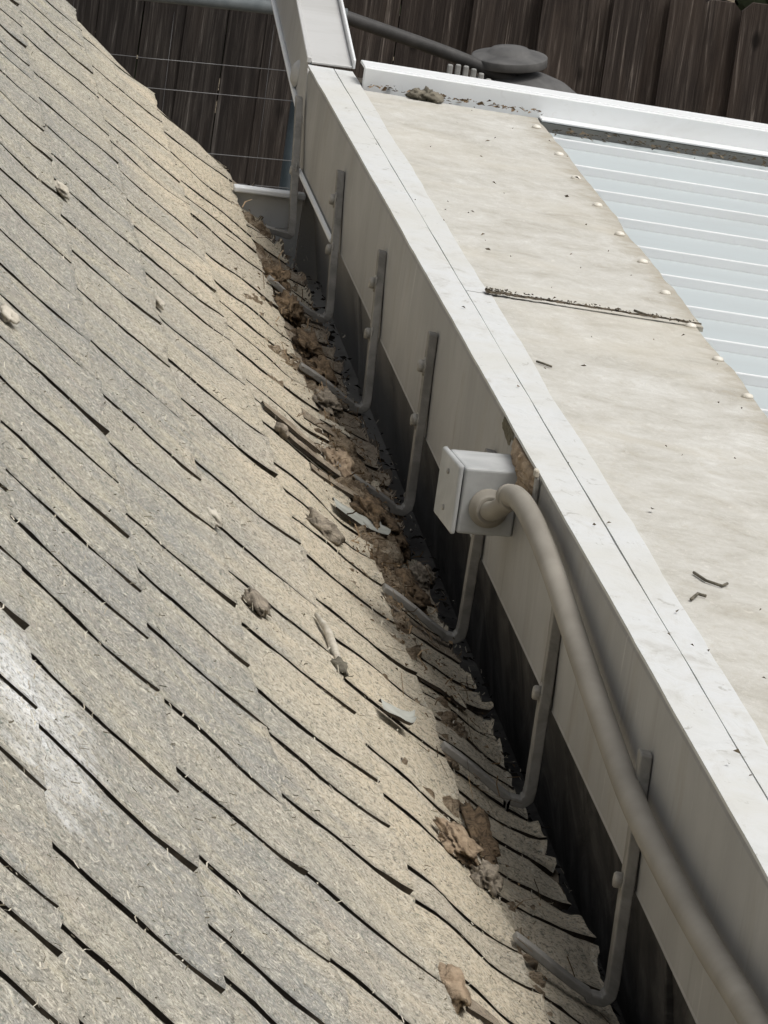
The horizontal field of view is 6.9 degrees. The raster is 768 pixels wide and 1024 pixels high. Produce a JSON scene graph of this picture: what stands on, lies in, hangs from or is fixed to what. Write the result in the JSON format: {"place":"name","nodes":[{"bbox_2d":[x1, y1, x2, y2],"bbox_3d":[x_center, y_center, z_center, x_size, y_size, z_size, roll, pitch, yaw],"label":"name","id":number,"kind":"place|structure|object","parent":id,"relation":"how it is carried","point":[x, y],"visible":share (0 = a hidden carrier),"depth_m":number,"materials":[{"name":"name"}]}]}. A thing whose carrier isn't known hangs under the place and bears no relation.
{"place":"outdoors","nodes":[
{"label":"outdoors","id":0,"kind":"place"},
{"bbox_2d":[137,0,734,111],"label":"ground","id":1,"kind":"structure","parent":0,"point":[393,57],"depth_m":31.18,"materials":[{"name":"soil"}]},
{"bbox_2d":[73,0,347,190],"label":"wire fence","id":2,"kind":"object","parent":1,"relation":"on","point":[260,6],"visible":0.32,"depth_m":17.14,"materials":[{"name":"grey metal"}]},
{"bbox_2d":[0,0,618,1023],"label":"shingle roof","id":3,"kind":"structure","parent":1,"relation":"on","point":[398,912],"depth_m":5.49,"materials":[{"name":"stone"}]},
{"bbox_2d":[0,304,19,324],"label":"crust dab","id":4,"kind":"object","parent":3,"relation":"on","point":[8,314],"visible":1,"depth_m":6.03,"materials":[{"name":"white"}]},
{"bbox_2d":[53,179,69,200],"bbox_3d":[-0.373,-0.373,7.407,0.021,0.019,0.046,7,11,-6],"label":"crust dab","id":5,"kind":"object","parent":3,"relation":"on","point":[62,189],"visible":1,"depth_m":7.39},
{"bbox_2d":[154,294,165,309],"bbox_3d":[-0.255,-0.238,7.266,0.016,0.014,0.037,7,11,-6],"label":"crust dab","id":6,"kind":"object","parent":3,"relation":"on","point":[160,303],"visible":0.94,"depth_m":7.25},
{"bbox_2d":[206,507,222,526],"bbox_3d":[-0.162,0.005,6.093,0.018,0.014,0.070,7,11,-6],"label":"crust dab","id":7,"kind":"object","parent":3,"relation":"on","point":[215,514],"visible":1,"depth_m":6.08,"materials":[{"name":"white"}]},
{"bbox_2d":[241,587,271,616],"bbox_3d":[-0.116,0.082,5.825,0.031,0.024,0.068,7,11,-6],"label":"bark scrap","id":8,"kind":"object","parent":3,"relation":"on","point":[259,601],"visible":1,"depth_m":5.81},
{"bbox_2d":[262,264,290,293],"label":"dirt clump","id":9,"kind":"object","parent":3,"relation":"on","point":[279,275],"visible":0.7,"depth_m":8.45,"materials":[{"name":"brown soil"}]},
{"bbox_2d":[274,422,289,440],"bbox_3d":[-0.114,-0.090,7.106,0.019,0.018,0.034,7,11,-6],"label":"bark scrap","id":10,"kind":"object","parent":3,"relation":"on","point":[281,430],"visible":1,"depth_m":7.10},
{"bbox_2d":[274,289,305,327],"bbox_3d":[-0.122,-0.260,8.282,0.047,0.045,0.118,7,11,-6],"label":"dirt clump","id":11,"kind":"object","parent":3,"relation":"on","point":[296,307],"visible":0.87,"depth_m":8.26,"materials":[{"name":"brown soil"}]},
{"bbox_2d":[291,327,326,359],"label":"dirt clump","id":12,"kind":"object","parent":3,"relation":"on","point":[309,345],"visible":0.88,"depth_m":8.02,"materials":[{"name":"brown soil"}]},
{"bbox_2d":[0,0,622,1023],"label":"dry needles","id":13,"kind":"object","parent":3,"relation":"on","point":[194,570],"visible":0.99,"depth_m":5.59,"materials":[{"name":"brown plant"}]},
{"bbox_2d":[302,354,338,387],"bbox_3d":[-0.079,-0.172,7.893,0.044,0.033,0.180,7,11,-6],"label":"dirt clump","id":14,"kind":"object","parent":3,"relation":"on","point":[321,363],"visible":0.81,"depth_m":7.87,"materials":[{"name":"brown soil"}]},
{"bbox_2d":[306,507,344,544],"bbox_3d":[-0.062,0.017,6.699,0.044,0.036,0.068,9,11,5],"label":"bark scrap","id":15,"kind":"object","parent":3,"relation":"on","point":[326,528],"visible":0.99,"depth_m":6.68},
{"bbox_2d":[314,613,340,658],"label":"twig","id":16,"kind":"object","parent":3,"relation":"on","point":[330,638],"visible":1,"depth_m":5.98,"materials":[{"name":"beige wood"}]},
{"bbox_2d":[330,656,348,678],"bbox_3d":[-0.044,0.144,5.900,0.023,0.020,0.056,7,11,-6],"label":"bark scrap","id":17,"kind":"object","parent":3,"relation":"on","point":[340,663],"visible":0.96,"depth_m":5.89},
{"bbox_2d":[332,497,390,536],"bbox_3d":[-0.025,0.006,6.945,0.065,0.027,0.052,7,11,-6],"label":"shingle flake","id":18,"kind":"object","parent":3,"relation":"on","point":[356,518],"visible":0.98,"depth_m":6.93,"materials":[{"name":"grey concrete"}]},
{"bbox_2d":[232,201,552,1016],"bbox_3d":[-0.021,0.047,6.844,0.142,0.100,4.720,7,11,-6],"label":"dirt mat","id":19,"kind":"object","parent":3,"relation":"on","point":[384,553],"visible":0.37,"depth_m":6.89,"materials":[{"name":"brown soil"}]},
{"bbox_2d":[312,388,343,419],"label":"dirt clump","id":20,"kind":"object","parent":19,"relation":"on","point":[329,403],"visible":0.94,"depth_m":7.62,"materials":[{"name":"brown soil"}]},
{"bbox_2d":[321,446,355,479],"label":"dirt clump","id":21,"kind":"object","parent":19,"relation":"on","point":[346,468],"visible":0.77,"depth_m":7.23,"materials":[{"name":"brown soil"}]},
{"bbox_2d":[349,490,400,535],"bbox_3d":[-0.008,0.012,7.024,0.063,0.054,0.226,7,11,-6],"label":"dirt clump","id":22,"kind":"object","parent":19,"relation":"on","point":[368,505],"visible":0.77,"depth_m":7.00,"materials":[{"name":"brown soil"}]},
{"bbox_2d":[379,698,415,725],"bbox_3d":[0.013,0.185,5.903,0.035,0.013,0.042,7,11,-6],"label":"shingle flake","id":23,"kind":"object","parent":3,"relation":"on","point":[405,717],"visible":1,"depth_m":5.90,"materials":[{"name":"grey concrete"}]},
{"bbox_2d":[384,512,410,560],"bbox_3d":[0.005,0.029,7.014,0.050,0.042,0.211,7,11,-6],"label":"dirt clump","id":24,"kind":"object","parent":3,"relation":"on","point":[401,540],"visible":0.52,"depth_m":6.96,"materials":[{"name":"brown soil"}]},
{"bbox_2d":[390,566,431,615],"bbox_3d":[0.027,0.082,6.753,0.045,0.038,0.191,7,11,-6],"label":"dirt clump","id":25,"kind":"object","parent":3,"relation":"on","point":[421,601],"visible":0.71,"depth_m":6.72,"materials":[{"name":"brown soil"}]},
{"bbox_2d":[221,199,609,1023],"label":"leaf litter","id":26,"kind":"object","parent":3,"relation":"on","point":[402,606],"visible":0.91,"depth_m":6.85,"materials":[{"name":"brown plant"}]},
{"bbox_2d":[407,561,436,588],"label":"dirt clump","id":27,"kind":"object","parent":3,"relation":"on","point":[421,574],"visible":0.82,"depth_m":6.90,"materials":[{"name":"brown soil"}]},
{"bbox_2d":[438,962,471,1014],"bbox_3d":[0.051,0.364,4.930,0.029,0.022,0.126,7,11,-6],"label":"bark scrap","id":28,"kind":"object","parent":3,"relation":"on","point":[452,978],"visible":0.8,"depth_m":4.91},
{"bbox_2d":[433,816,484,868],"bbox_3d":[0.065,0.289,5.548,0.048,0.036,0.120,7,11,-6],"label":"dirt clump","id":29,"kind":"object","parent":3,"relation":"on","point":[463,846],"visible":1,"depth_m":5.53,"materials":[{"name":"brown soil"}]},
{"bbox_2d":[233,184,695,1023],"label":"gutter","id":30,"kind":"object","parent":3,"relation":"attached to","point":[581,848],"visible":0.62,"depth_m":6.62,"materials":[{"name":"metal"}]},
{"bbox_2d":[294,270,620,1016],"bbox_3d":[0.045,0.175,6.712,0.139,0.021,5.001,7,11,-6],"label":"gutter debris","id":31,"kind":"object","parent":30,"relation":"on","point":[331,338],"visible":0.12,"depth_m":7.35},
{"bbox_2d":[460,800,500,864],"bbox_3d":[0.086,0.295,5.676,0.030,0.033,0.279,7,11,-6],"label":"dirt clump","id":32,"kind":"object","parent":3,"relation":"on","point":[477,824],"visible":0.69,"depth_m":5.68,"materials":[{"name":"brown soil"}]},
{"bbox_2d":[469,858,502,896],"bbox_3d":[0.087,0.315,5.498,0.032,0.029,0.088,9,11,2],"label":"dirt clump","id":33,"kind":"object","parent":3,"relation":"on","point":[486,873],"visible":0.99,"depth_m":5.48,"materials":[{"name":"grey soil"}]},
{"bbox_2d":[66,0,767,270],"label":"wood fence","id":34,"kind":"object","parent":1,"relation":"on","point":[708,57],"visible":0.12,"depth_m":20.24,"materials":[{"name":"brown wood"}]},
{"bbox_2d":[94,0,767,152],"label":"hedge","id":35,"kind":"object","parent":1,"relation":"on","point":[742,4],"depth_m":23.00,"materials":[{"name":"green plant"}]},
{"bbox_2d":[347,11,576,93],"bbox_3d":[0.060,-0.327,17.446,0.756,2.081,0.330,7,11,-6],"label":"garden stand","id":36,"kind":"object","parent":1,"relation":"on","point":[514,64],"visible":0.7,"depth_m":17.19,"materials":[{"name":"grey metal"}]},
{"bbox_2d":[446,64,490,79],"bbox_3d":[0.098,-0.248,17.379,0.170,1.964,0.052,7,11,-6],"label":"slatted chair back","id":37,"kind":"object","parent":1,"relation":"on","point":[465,70],"visible":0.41,"depth_m":17.16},
{"bbox_2d":[299,60,767,1023],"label":"patio cover","id":38,"kind":"object","parent":1,"relation":"on","point":[623,420],"visible":0.98,"depth_m":6.99,"materials":[{"name":"white metal"}]},
{"bbox_2d":[265,95,302,239],"bbox_3d":[-0.148,-0.495,9.130,0.057,0.173,0.234,7,11,-6],"label":"hanger strap","id":39,"kind":"object","parent":38,"relation":"attached to","point":[289,233],"visible":0.98,"depth_m":9.11,"materials":[{"name":"metal"}]},
{"bbox_2d":[267,170,344,322],"bbox_3d":[-0.106,-0.356,8.458,0.096,0.180,0.169,7,11,-6],"label":"hanger strap","id":40,"kind":"object","parent":38,"relation":"attached to","point":[332,248],"visible":0.94,"depth_m":8.45,"materials":[{"name":"metal"}]},
{"bbox_2d":[271,0,355,121],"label":"white beam","id":41,"kind":"structure","parent":38,"relation":"attached to","point":[317,32],"depth_m":9.43,"materials":[{"name":"metal"}]},
{"bbox_2d":[299,249,386,413],"bbox_3d":[-0.053,-0.226,7.839,0.096,0.186,0.120,7,11,-6],"label":"hanger strap","id":42,"kind":"object","parent":38,"relation":"attached to","point":[376,285],"visible":0.99,"depth_m":7.83,"materials":[{"name":"metal"}]},
{"bbox_2d":[335,331,437,515],"bbox_3d":[0.000,-0.105,7.226,0.097,0.206,0.056,7,11,-6],"label":"hanger strap","id":43,"kind":"object","parent":38,"relation":"attached to","point":[425,368],"visible":0.98,"depth_m":7.22,"materials":[{"name":"metal"}]},
{"bbox_2d":[405,86,443,103],"bbox_3d":[0.058,-0.590,9.072,0.056,0.026,0.053,7,11,-6],"label":"bark chunk","id":44,"kind":"object","parent":38,"relation":"on","point":[426,93],"visible":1,"depth_m":9.06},
{"bbox_2d":[382,448,495,643],"bbox_3d":[0.053,0.031,6.599,0.096,0.205,0.024,7,11,-6],"label":"hanger strap","id":45,"kind":"object","parent":38,"relation":"attached to","point":[459,633],"visible":0.79,"depth_m":6.60,"materials":[{"name":"metal"}]},
{"bbox_2d":[368,85,541,114],"bbox_3d":[0.101,-0.586,9.091,0.254,0.013,0.057,7,11,-6],"label":"channel debris","id":46,"kind":"object","parent":38,"relation":"on","point":[466,101],"visible":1,"depth_m":9.09,"materials":[{"name":"brown plant"}]},
{"bbox_2d":[434,446,516,536],"bbox_3d":[0.093,-0.019,6.414,0.071,0.071,0.094,7,11,-6],"label":"junction box","id":47,"kind":"object","parent":38,"relation":"attached to","point":[464,477],"visible":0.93,"depth_m":6.38,"materials":[{"name":"grey paint"}]},
{"bbox_2d":[440,607,560,811],"bbox_3d":[0.106,0.184,5.958,0.096,0.224,0.036,7,11,-6],"label":"hanger strap","id":48,"kind":"object","parent":38,"relation":"attached to","point":[542,696],"visible":0.93,"depth_m":5.95,"materials":[{"name":"metal"}]},
{"bbox_2d":[502,417,514,444],"bbox_3d":[0.127,-0.080,6.515,0.003,0.020,0.120,7,11,-6],"label":"moss patch","id":49,"kind":"object","parent":38,"relation":"attached to","point":[509,434],"visible":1,"depth_m":6.51,"materials":[{"name":"brown plant"}]},
{"bbox_2d":[511,437,534,495],"bbox_3d":[0.135,-0.033,6.351,0.012,0.051,0.254,7,11,-6],"label":"mud patch","id":50,"kind":"object","parent":38,"relation":"attached to","point":[523,466],"visible":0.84,"depth_m":6.33,"materials":[{"name":"brown soil"}]},
{"bbox_2d":[536,360,551,367],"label":"twig","id":51,"kind":"object","parent":38,"relation":"on","point":[543,363],"visible":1,"depth_m":6.89,"materials":[{"name":"wood"}]},
{"bbox_2d":[376,103,764,775],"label":"patio specks","id":52,"kind":"object","parent":38,"relation":"on","point":[608,521],"visible":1,"depth_m":6.92,"materials":[{"name":"brown"}]},
{"bbox_2d":[512,749,652,1006],"bbox_3d":[0.162,0.300,5.328,0.096,0.212,0.051,7,11,-6],"label":"hanger strap","id":53,"kind":"object","parent":38,"relation":"attached to","point":[623,880],"visible":0.98,"depth_m":5.32,"materials":[{"name":"metal"}]},
{"bbox_2d":[485,286,695,322],"bbox_3d":[0.238,-0.237,7.348,0.249,0.014,0.060,7,11,-6],"label":"seam debris","id":54,"kind":"object","parent":38,"relation":"on","point":[492,289],"visible":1,"depth_m":7.34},
{"bbox_2d":[469,468,767,1023],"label":"conduit","id":55,"kind":"object","parent":38,"relation":"attached to","point":[490,508],"visible":1,"depth_m":5.38,"materials":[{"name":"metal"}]},
{"bbox_2d":[634,309,658,315],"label":"twig","id":56,"kind":"object","parent":38,"relation":"on","point":[636,311],"visible":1,"depth_m":7.38,"materials":[{"name":"wood"}]},
{"bbox_2d":[552,128,765,166],"bbox_3d":[0.650,-0.480,9.109,0.843,0.033,0.155,7,11,-6],"label":"pan debris","id":57,"kind":"object","parent":38,"relation":"on","point":[710,154],"visible":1,"depth_m":9.08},
{"bbox_2d":[690,592,706,600],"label":"twig","id":58,"kind":"object","parent":38,"relation":"on","point":[695,595],"visible":1,"depth_m":5.74,"materials":[{"name":"wood"}]},
{"bbox_2d":[692,571,728,586],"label":"twig","id":59,"kind":"object","parent":38,"relation":"on","point":[709,581],"visible":1,"depth_m":5.81,"materials":[{"name":"wood"}]}
]}

